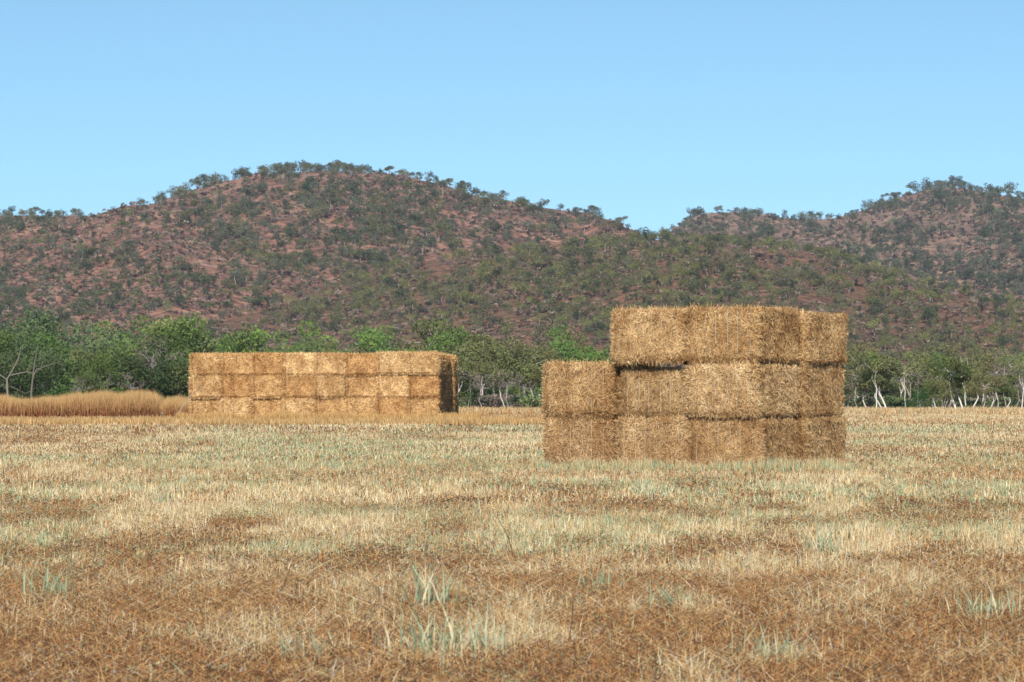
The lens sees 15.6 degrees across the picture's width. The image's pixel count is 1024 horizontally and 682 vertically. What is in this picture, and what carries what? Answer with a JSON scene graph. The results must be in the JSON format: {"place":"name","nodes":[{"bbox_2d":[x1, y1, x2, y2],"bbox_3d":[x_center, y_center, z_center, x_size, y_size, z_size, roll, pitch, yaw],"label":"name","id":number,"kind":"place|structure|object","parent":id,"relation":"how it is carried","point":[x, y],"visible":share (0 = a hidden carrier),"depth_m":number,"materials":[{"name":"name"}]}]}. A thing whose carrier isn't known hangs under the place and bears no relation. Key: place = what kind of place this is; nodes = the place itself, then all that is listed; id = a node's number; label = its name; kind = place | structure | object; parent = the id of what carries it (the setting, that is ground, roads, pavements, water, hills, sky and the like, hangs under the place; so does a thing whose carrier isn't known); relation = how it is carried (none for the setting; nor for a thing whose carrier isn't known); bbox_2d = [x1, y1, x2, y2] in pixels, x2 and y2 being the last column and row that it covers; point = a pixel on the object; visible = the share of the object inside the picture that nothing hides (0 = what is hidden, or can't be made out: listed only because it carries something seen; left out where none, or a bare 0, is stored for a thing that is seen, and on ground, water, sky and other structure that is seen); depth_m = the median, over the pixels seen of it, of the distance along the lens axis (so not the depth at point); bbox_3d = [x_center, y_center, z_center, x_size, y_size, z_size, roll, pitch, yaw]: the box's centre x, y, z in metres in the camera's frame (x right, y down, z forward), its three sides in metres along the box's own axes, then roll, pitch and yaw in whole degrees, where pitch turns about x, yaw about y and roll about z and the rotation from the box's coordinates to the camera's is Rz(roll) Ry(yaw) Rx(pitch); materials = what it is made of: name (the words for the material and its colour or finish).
{"place":"outdoors","nodes":[
{"label":"outdoors","id":0,"kind":"place"},
{"bbox_2d":[0,388,189,416],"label":"tall grass","id":1,"kind":"structure","parent":0,"point":[131,403],"depth_m":172.35,"materials":[{"name":"beige plant"}]},
{"bbox_2d":[0,170,638,337],"bbox_3d":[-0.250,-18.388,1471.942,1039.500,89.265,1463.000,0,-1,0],"label":"hill","id":2,"kind":"structure","parent":0,"point":[211,267],"depth_m":1054.01,"materials":[{"name":"red soil"}]},
{"bbox_2d":[0,162,1023,367],"bbox_3d":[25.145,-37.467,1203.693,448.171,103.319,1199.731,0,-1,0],"label":"hillside trees","id":3,"kind":"object","parent":2,"relation":"on","point":[483,273],"visible":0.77,"depth_m":922.34,"materials":[{"name":"green plant"}]},
{"bbox_2d":[0,405,1023,681],"bbox_3d":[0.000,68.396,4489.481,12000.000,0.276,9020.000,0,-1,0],"label":"ground","id":4,"kind":"structure","parent":0,"point":[390,552],"depth_m":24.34,"materials":[{"name":"beige plant"}]},
{"bbox_2d":[0,329,38,398],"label":"gum tree","id":5,"kind":"object","parent":4,"relation":"on","point":[4,346],"visible":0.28,"depth_m":271.69,"materials":[{"name":"green plant"}]},
{"bbox_2d":[0,336,66,397],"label":"gum tree","id":6,"kind":"object","parent":4,"relation":"on","point":[21,379],"visible":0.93,"depth_m":251.54,"materials":[{"name":"green plant"}]},
{"bbox_2d":[0,307,78,388],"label":"gum tree","id":7,"kind":"object","parent":4,"relation":"on","point":[22,334],"visible":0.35,"depth_m":274.93,"materials":[{"name":"green plant"}]},
{"bbox_2d":[4,314,74,353],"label":"gum tree","id":8,"kind":"object","parent":4,"relation":"on","point":[54,327],"visible":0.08,"depth_m":305.21,"materials":[{"name":"green plant"}]},
{"bbox_2d":[11,563,76,599],"bbox_3d":[-2.693,1.361,21.302,0.460,0.251,0.284,0,-1,19],"label":"grass tuft","id":9,"kind":"object","parent":4,"relation":"on","point":[55,582],"visible":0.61,"depth_m":21.24,"materials":[{"name":"beige plant"}]},
{"bbox_2d":[13,330,91,398],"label":"gum tree","id":10,"kind":"object","parent":4,"relation":"on","point":[64,384],"visible":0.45,"depth_m":267.91,"materials":[{"name":"green plant"}]},
{"bbox_2d":[31,343,129,395],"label":"gum tree","id":11,"kind":"object","parent":4,"relation":"on","point":[80,355],"visible":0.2,"depth_m":273.69,"materials":[{"name":"green plant"}]},
{"bbox_2d":[56,319,132,380],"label":"gum tree","id":12,"kind":"object","parent":4,"relation":"on","point":[103,344],"visible":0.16,"depth_m":315.46,"materials":[{"name":"green plant"}]},
{"bbox_2d":[69,350,131,395],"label":"gum tree","id":13,"kind":"object","parent":4,"relation":"on","point":[92,378],"visible":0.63,"depth_m":265.03,"materials":[{"name":"green plant"}]},
{"bbox_2d":[89,352,173,397],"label":"gum tree","id":14,"kind":"object","parent":4,"relation":"on","point":[138,372],"visible":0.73,"depth_m":272.55,"materials":[{"name":"green plant"}]},
{"bbox_2d":[128,332,186,392],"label":"gum tree","id":15,"kind":"object","parent":4,"relation":"on","point":[152,359],"visible":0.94,"depth_m":274.03,"materials":[{"name":"green plant"}]},
{"bbox_2d":[126,323,189,396],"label":"gum tree","id":16,"kind":"object","parent":4,"relation":"on","point":[172,341],"visible":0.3,"depth_m":278.22,"materials":[{"name":"green plant"}]},
{"bbox_2d":[152,358,189,397],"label":"gum tree","id":17,"kind":"object","parent":4,"relation":"on","point":[180,378],"visible":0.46,"depth_m":274.28,"materials":[{"name":"green plant"}]},
{"bbox_2d":[123,316,223,363],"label":"gum tree","id":18,"kind":"object","parent":4,"relation":"on","point":[205,344],"visible":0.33,"depth_m":305.68,"materials":[{"name":"green plant"}]},
{"bbox_2d":[145,311,235,394],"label":"gum tree","id":19,"kind":"object","parent":4,"relation":"on","point":[191,333],"visible":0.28,"depth_m":304.22,"materials":[{"name":"green plant"}]},
{"bbox_2d":[188,399,220,414],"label":"hay bale","id":20,"kind":"object","parent":4,"relation":"on","point":[203,406],"visible":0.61,"depth_m":145.62,"materials":[{"name":"plant"}]},
{"bbox_2d":[187,374,221,399],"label":"hay bale","id":21,"kind":"object","parent":20,"relation":"on","point":[209,387],"visible":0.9,"depth_m":145.52,"materials":[{"name":"plant"}]},
{"bbox_2d":[188,351,221,376],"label":"hay bale","id":22,"kind":"object","parent":21,"relation":"on","point":[205,364],"visible":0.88,"depth_m":145.63,"materials":[{"name":"plant"}]},
{"bbox_2d":[219,396,253,416],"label":"hay bale","id":23,"kind":"object","parent":4,"relation":"on","point":[240,406],"visible":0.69,"depth_m":145.45,"materials":[{"name":"plant"}]},
{"bbox_2d":[220,374,252,399],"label":"hay bale","id":24,"kind":"object","parent":23,"relation":"on","point":[235,387],"visible":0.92,"depth_m":145.49,"materials":[{"name":"plant"}]},
{"bbox_2d":[220,351,252,376],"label":"hay bale","id":25,"kind":"object","parent":24,"relation":"on","point":[236,364],"visible":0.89,"depth_m":145.51,"materials":[{"name":"plant"}]},
{"bbox_2d":[215,324,282,352],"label":"gum tree","id":26,"kind":"object","parent":4,"relation":"on","point":[256,347],"visible":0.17,"depth_m":311.19,"materials":[{"name":"green plant"}]},
{"bbox_2d":[251,398,282,415],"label":"hay bale","id":27,"kind":"object","parent":4,"relation":"on","point":[266,407],"visible":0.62,"depth_m":145.46,"materials":[{"name":"plant"}]},
{"bbox_2d":[251,374,284,400],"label":"hay bale","id":28,"kind":"object","parent":27,"relation":"on","point":[268,387],"visible":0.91,"depth_m":145.35,"materials":[{"name":"plant"}]},
{"bbox_2d":[250,351,286,377],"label":"hay bale","id":29,"kind":"object","parent":28,"relation":"on","point":[266,363],"visible":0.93,"depth_m":145.39,"materials":[{"name":"plant"}]},
{"bbox_2d":[247,620,327,659],"bbox_3d":[-0.946,1.323,16.527,0.320,0.198,0.395,-1,-1,35],"label":"grass tuft","id":30,"kind":"object","parent":4,"relation":"on","point":[288,647],"visible":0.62,"depth_m":16.50,"materials":[{"name":"beige plant"}]},
{"bbox_2d":[263,320,326,352],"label":"gum tree","id":31,"kind":"object","parent":4,"relation":"on","point":[301,329],"visible":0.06,"depth_m":383.14,"materials":[{"name":"green plant"}]},
{"bbox_2d":[268,335,324,352],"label":"gum tree","id":32,"kind":"object","parent":4,"relation":"on","point":[313,346],"visible":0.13,"depth_m":339.29,"materials":[{"name":"green plant"}]},
{"bbox_2d":[281,397,314,414],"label":"hay bale","id":33,"kind":"object","parent":4,"relation":"on","point":[302,405],"visible":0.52,"depth_m":145.28,"materials":[{"name":"plant"}]},
{"bbox_2d":[282,375,314,398],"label":"hay bale","id":34,"kind":"object","parent":33,"relation":"on","point":[298,387],"visible":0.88,"depth_m":145.32,"materials":[{"name":"plant"}]},
{"bbox_2d":[282,352,316,376],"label":"hay bale","id":35,"kind":"object","parent":34,"relation":"on","point":[296,364],"visible":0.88,"depth_m":145.34,"materials":[{"name":"plant"}]},
{"bbox_2d":[313,397,346,414],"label":"hay bale","id":36,"kind":"object","parent":4,"relation":"on","point":[328,406],"visible":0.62,"depth_m":145.23,"materials":[{"name":"plant"}]},
{"bbox_2d":[312,375,345,399],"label":"hay bale","id":37,"kind":"object","parent":36,"relation":"on","point":[330,387],"visible":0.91,"depth_m":145.19,"materials":[{"name":"plant"}]},
{"bbox_2d":[313,352,346,377],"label":"hay bale","id":38,"kind":"object","parent":37,"relation":"on","point":[329,364],"visible":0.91,"depth_m":145.19,"materials":[{"name":"plant"}]},
{"bbox_2d":[344,397,376,415],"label":"hay bale","id":39,"kind":"object","parent":4,"relation":"on","point":[367,405],"visible":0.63,"depth_m":145.15,"materials":[{"name":"plant"}]},
{"bbox_2d":[345,375,378,398],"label":"hay bale","id":40,"kind":"object","parent":39,"relation":"on","point":[363,387],"visible":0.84,"depth_m":145.25,"materials":[{"name":"plant"}]},
{"bbox_2d":[345,352,377,377],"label":"hay bale","id":41,"kind":"object","parent":40,"relation":"on","point":[358,364],"visible":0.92,"depth_m":145.20,"materials":[{"name":"plant"}]},
{"bbox_2d":[346,327,393,353],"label":"gum tree","id":42,"kind":"object","parent":4,"relation":"on","point":[385,342],"visible":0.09,"depth_m":335.27,"materials":[{"name":"green plant"}]},
{"bbox_2d":[375,397,409,415],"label":"hay bale","id":43,"kind":"object","parent":4,"relation":"on","point":[390,406],"visible":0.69,"depth_m":145.02,"materials":[{"name":"plant"}]},
{"bbox_2d":[374,374,409,399],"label":"hay bale","id":44,"kind":"object","parent":43,"relation":"on","point":[392,387],"visible":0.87,"depth_m":145.06,"materials":[{"name":"plant"}]},
{"bbox_2d":[376,350,408,375],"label":"hay bale","id":45,"kind":"object","parent":44,"relation":"on","point":[392,363],"visible":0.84,"depth_m":145.12,"materials":[{"name":"plant"}]},
{"bbox_2d":[389,553,463,610],"bbox_3d":[-0.466,1.286,20.205,0.371,0.366,0.570,0,-1,10],"label":"grass tuft","id":46,"kind":"object","parent":4,"relation":"on","point":[428,591],"visible":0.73,"depth_m":20.21,"materials":[{"name":"beige plant"}]},
{"bbox_2d":[407,397,445,414],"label":"hay bale","id":47,"kind":"object","parent":4,"relation":"on","point":[428,405],"visible":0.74,"depth_m":145.06,"materials":[{"name":"plant"}]},
{"bbox_2d":[408,375,445,399],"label":"hay bale","id":48,"kind":"object","parent":47,"relation":"on","point":[425,387],"visible":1,"depth_m":145.04,"materials":[{"name":"plant"}]},
{"bbox_2d":[407,350,445,376],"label":"hay bale","id":49,"kind":"object","parent":48,"relation":"on","point":[431,363],"visible":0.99,"depth_m":144.99,"materials":[{"name":"plant"}]},
{"bbox_2d":[391,317,477,352],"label":"gum tree","id":50,"kind":"object","parent":4,"relation":"on","point":[424,326],"visible":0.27,"depth_m":362.17,"materials":[{"name":"green plant"}]},
{"bbox_2d":[372,601,507,658],"bbox_3d":[-0.335,1.271,16.715,0.536,0.308,0.522,0,-1,27],"label":"grass tuft","id":51,"kind":"object","parent":4,"relation":"on","point":[452,633],"visible":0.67,"depth_m":16.67,"materials":[{"name":"beige plant"}]},
{"bbox_2d":[426,330,480,404],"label":"gum tree","id":52,"kind":"object","parent":4,"relation":"on","point":[437,345],"visible":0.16,"depth_m":328.48,"materials":[{"name":"green plant"}]},
{"bbox_2d":[426,325,487,395],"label":"gum tree","id":53,"kind":"object","parent":4,"relation":"on","point":[464,335],"visible":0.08,"depth_m":340.22,"materials":[{"name":"green plant"}]},
{"bbox_2d":[441,341,489,397],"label":"gum tree","id":54,"kind":"object","parent":4,"relation":"on","point":[461,352],"visible":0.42,"depth_m":285.96,"materials":[{"name":"green plant"}]},
{"bbox_2d":[441,334,512,395],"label":"gum tree","id":55,"kind":"object","parent":4,"relation":"on","point":[480,340],"visible":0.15,"depth_m":316.24,"materials":[{"name":"green plant"}]},
{"bbox_2d":[457,341,512,403],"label":"gum tree","id":56,"kind":"object","parent":4,"relation":"on","point":[486,354],"visible":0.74,"depth_m":283.04,"materials":[{"name":"green plant"}]},
{"bbox_2d":[458,333,523,396],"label":"gum tree","id":57,"kind":"object","parent":4,"relation":"on","point":[510,389],"visible":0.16,"depth_m":324.17,"materials":[{"name":"green plant"}]},
{"bbox_2d":[462,618,530,655],"bbox_3d":[-0.084,1.330,16.799,0.376,0.188,0.304,-1,-1,33],"label":"grass tuft","id":58,"kind":"object","parent":4,"relation":"on","point":[495,638],"visible":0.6,"depth_m":16.79,"materials":[{"name":"beige plant"}]},
{"bbox_2d":[470,355,523,406],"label":"gum tree","id":59,"kind":"object","parent":4,"relation":"on","point":[481,366],"visible":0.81,"depth_m":263.84,"materials":[{"name":"green plant"}]},
{"bbox_2d":[6,392,1023,408],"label":"undergrowth","id":60,"kind":"object","parent":4,"relation":"on","point":[513,401],"visible":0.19,"depth_m":263.85,"materials":[{"name":"green plant"}]},
{"bbox_2d":[508,363,543,400],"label":"gum tree","id":61,"kind":"object","parent":4,"relation":"on","point":[529,372],"visible":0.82,"depth_m":262.54,"materials":[{"name":"green plant"}]},
{"bbox_2d":[489,336,563,395],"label":"gum tree","id":62,"kind":"object","parent":4,"relation":"on","point":[514,356],"visible":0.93,"depth_m":263.10,"materials":[{"name":"green plant"}]},
{"bbox_2d":[528,335,597,396],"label":"gum tree","id":63,"kind":"object","parent":4,"relation":"on","point":[565,345],"visible":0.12,"depth_m":300.39,"materials":[{"name":"green plant"}]},
{"bbox_2d":[536,330,593,362],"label":"gum tree","id":64,"kind":"object","parent":4,"relation":"on","point":[578,342],"visible":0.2,"depth_m":337.56,"materials":[{"name":"green plant"}]},
{"bbox_2d":[548,323,610,361],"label":"gum tree","id":65,"kind":"object","parent":4,"relation":"on","point":[600,356],"visible":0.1,"depth_m":397.88,"materials":[{"name":"green plant"}]},
{"bbox_2d":[540,414,648,465],"bbox_3d":[1.477,1.698,63.366,1.497,1.094,1.765,-1,-1,31],"label":"hay bale","id":66,"kind":"object","parent":4,"relation":"on","point":[568,438],"visible":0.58,"depth_m":62.67,"materials":[{"name":"plant"}]},
{"bbox_2d":[539,357,654,420],"bbox_3d":[1.478,0.822,63.309,1.511,1.096,1.779,0,-1,31],"label":"hay bale","id":67,"kind":"object","parent":66,"relation":"on","point":[580,389],"visible":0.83,"depth_m":62.59,"materials":[{"name":"plant"}]},
{"bbox_2d":[613,413,690,464],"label":"hay bale","id":68,"kind":"object","parent":4,"relation":"on","point":[661,438],"visible":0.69,"depth_m":61.94,"materials":[{"name":"plant"}]},
{"bbox_2d":[617,364,696,418],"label":"hay bale","id":69,"kind":"object","parent":68,"relation":"on","point":[651,391],"visible":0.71,"depth_m":62.05,"materials":[{"name":"plant"}]},
{"bbox_2d":[608,303,689,366],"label":"hay bale","id":70,"kind":"object","parent":69,"relation":"on","point":[648,336],"visible":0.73,"depth_m":61.88,"materials":[{"name":"plant"}]},
{"bbox_2d":[644,573,688,610],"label":"grass tuft","id":71,"kind":"object","parent":4,"relation":"on","point":[668,598],"visible":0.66,"depth_m":20.20,"materials":[{"name":"beige plant"}]},
{"bbox_2d":[501,454,902,467],"bbox_3d":[3.318,1.979,61.852,6.986,0.237,3.576,0,-1,-9],"label":"loose straw","id":72,"kind":"object","parent":4,"relation":"on","point":[860,460],"visible":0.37,"depth_m":62.05,"materials":[{"name":"beige plant"}]},
{"bbox_2d":[687,415,803,465],"bbox_3d":[3.878,1.699,61.922,1.515,1.037,1.765,-1,-1,31],"label":"hay bale","id":73,"kind":"object","parent":4,"relation":"on","point":[715,439],"visible":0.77,"depth_m":61.34,"materials":[{"name":"plant"}]},
{"bbox_2d":[683,360,800,420],"bbox_3d":[3.826,0.818,61.863,1.497,1.056,1.765,-1,-1,31],"label":"hay bale","id":74,"kind":"object","parent":73,"relation":"on","point":[742,390],"visible":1,"depth_m":61.26,"materials":[{"name":"plant"}]},
{"bbox_2d":[683,303,801,365],"bbox_3d":[3.830,-0.092,61.880,1.502,1.110,1.790,-1,-1,31],"label":"hay bale","id":75,"kind":"object","parent":74,"relation":"on","point":[741,334],"visible":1,"depth_m":61.31,"materials":[{"name":"plant"}]},
{"bbox_2d":[732,617,823,664],"bbox_3d":[1.169,1.298,16.356,0.414,0.238,0.403,0,-1,6],"label":"grass tuft","id":76,"kind":"object","parent":4,"relation":"on","point":[786,647],"visible":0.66,"depth_m":16.38,"materials":[{"name":"beige plant"}]},
{"bbox_2d":[738,413,847,462],"bbox_3d":[4.723,1.713,63.300,1.502,1.061,1.789,-1,-1,31],"label":"hay bale","id":77,"kind":"object","parent":4,"relation":"on","point":[823,435],"visible":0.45,"depth_m":62.92,"materials":[{"name":"plant"}]},
{"bbox_2d":[751,362,846,418],"bbox_3d":[4.688,0.836,63.287,1.520,1.067,1.777,-1,-1,31],"label":"hay bale","id":78,"kind":"object","parent":77,"relation":"on","point":[821,388],"visible":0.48,"depth_m":62.86,"materials":[{"name":"plant"}]},
{"bbox_2d":[758,307,849,365],"bbox_3d":[4.741,-0.051,63.285,1.510,1.047,1.779,0,0,31],"label":"hay bale","id":79,"kind":"object","parent":78,"relation":"on","point":[823,339],"visible":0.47,"depth_m":62.83,"materials":[{"name":"plant"}]},
{"bbox_2d":[800,514,850,553],"bbox_3d":[2.333,1.435,27.735,0.323,0.318,0.496,0,-1,26],"label":"grass tuft","id":80,"kind":"object","parent":4,"relation":"on","point":[821,539],"visible":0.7,"depth_m":27.70,"materials":[{"name":"beige plant"}]},
{"bbox_2d":[839,340,882,397],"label":"gum tree","id":81,"kind":"object","parent":4,"relation":"on","point":[848,352],"visible":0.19,"depth_m":260.38,"materials":[{"name":"green plant"}]},
{"bbox_2d":[843,362,890,406],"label":"gum tree","id":82,"kind":"object","parent":4,"relation":"on","point":[861,384],"visible":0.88,"depth_m":243.91,"materials":[{"name":"green plant"}]},
{"bbox_2d":[852,352,895,407],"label":"gum tree","id":83,"kind":"object","parent":4,"relation":"on","point":[861,360],"visible":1,"depth_m":241.89,"materials":[{"name":"green plant"}]},
{"bbox_2d":[863,359,897,407],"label":"gum tree","id":84,"kind":"object","parent":4,"relation":"on","point":[883,378],"visible":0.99,"depth_m":242.65,"materials":[{"name":"green plant"}]},
{"bbox_2d":[868,382,907,397],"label":"gum tree","id":85,"kind":"object","parent":4,"relation":"on","point":[895,391],"visible":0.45,"depth_m":317.22,"materials":[{"name":"green plant"}]},
{"bbox_2d":[887,357,923,408],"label":"gum tree","id":86,"kind":"object","parent":4,"relation":"on","point":[903,369],"visible":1,"depth_m":242.95,"materials":[{"name":"green plant"}]},
{"bbox_2d":[903,388,932,407],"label":"round bush","id":87,"kind":"object","parent":4,"relation":"on","point":[919,404],"visible":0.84,"depth_m":242.99,"materials":[{"name":"green plant"}]},
{"bbox_2d":[900,350,951,401],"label":"gum tree","id":88,"kind":"object","parent":4,"relation":"on","point":[922,360],"visible":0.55,"depth_m":262.91,"materials":[{"name":"green plant"}]},
{"bbox_2d":[931,380,957,407],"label":"gum tree","id":89,"kind":"object","parent":4,"relation":"on","point":[948,393],"visible":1,"depth_m":242.69,"materials":[{"name":"green plant"}]},
{"bbox_2d":[930,353,971,408],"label":"gum tree","id":90,"kind":"object","parent":4,"relation":"on","point":[955,374],"visible":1,"depth_m":243.09,"materials":[{"name":"green plant"}]},
{"bbox_2d":[927,342,984,361],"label":"gum tree","id":91,"kind":"object","parent":4,"relation":"on","point":[970,355],"visible":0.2,"depth_m":436.48,"materials":[{"name":"green plant"}]},
{"bbox_2d":[938,356,977,407],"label":"gum tree","id":92,"kind":"object","parent":4,"relation":"on","point":[965,380],"visible":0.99,"depth_m":244.15,"materials":[{"name":"green plant"}]},
{"bbox_2d":[940,579,1020,620],"bbox_3d":[2.460,1.338,19.498,0.439,0.252,0.427,-1,-1,30],"label":"grass tuft","id":93,"kind":"object","parent":4,"relation":"on","point":[991,600],"visible":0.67,"depth_m":19.46,"materials":[{"name":"beige plant"}]},
{"bbox_2d":[962,368,1007,407],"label":"gum tree","id":94,"kind":"object","parent":4,"relation":"on","point":[982,389],"visible":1,"depth_m":242.65,"materials":[{"name":"green plant"}]},
{"bbox_2d":[974,347,1023,407],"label":"gum tree","id":95,"kind":"object","parent":4,"relation":"on","point":[987,366],"visible":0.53,"depth_m":255.23,"materials":[{"name":"green plant"}]},
{"bbox_2d":[996,378,1017,405],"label":"gum tree","id":96,"kind":"object","parent":4,"relation":"on","point":[1008,390],"visible":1,"depth_m":242.87,"materials":[{"name":"green plant"}]},
{"bbox_2d":[1000,353,1023,407],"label":"gum tree","id":97,"kind":"object","parent":4,"relation":"on","point":[1019,365],"visible":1,"depth_m":242.22,"materials":[{"name":"green plant"}]},
{"bbox_2d":[0,404,1023,471],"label":"long grass","id":98,"kind":"structure","parent":0,"point":[218,417],"depth_m":130.79,"materials":[{"name":"beige plant"}]},
{"bbox_2d":[0,0,1023,239],"label":"sky","id":99,"kind":"structure","parent":0,"point":[647,112],"materials":[{"name":"blue"}]},
{"bbox_2d":[72,240,1023,395],"bbox_3d":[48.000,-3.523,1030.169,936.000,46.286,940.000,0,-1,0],"label":"hill slope","id":100,"kind":"structure","parent":0,"point":[859,292],"depth_m":767.59,"materials":[{"name":"brown soil"}]},
{"bbox_2d":[662,188,1023,303],"bbox_3d":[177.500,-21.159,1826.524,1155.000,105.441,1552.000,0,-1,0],"label":"hill","id":101,"kind":"structure","parent":0,"point":[932,247],"depth_m":1554.65,"materials":[{"name":"reddish-brown soil"},{"name":"rock"},{"name":"shrub and tree foliage"}]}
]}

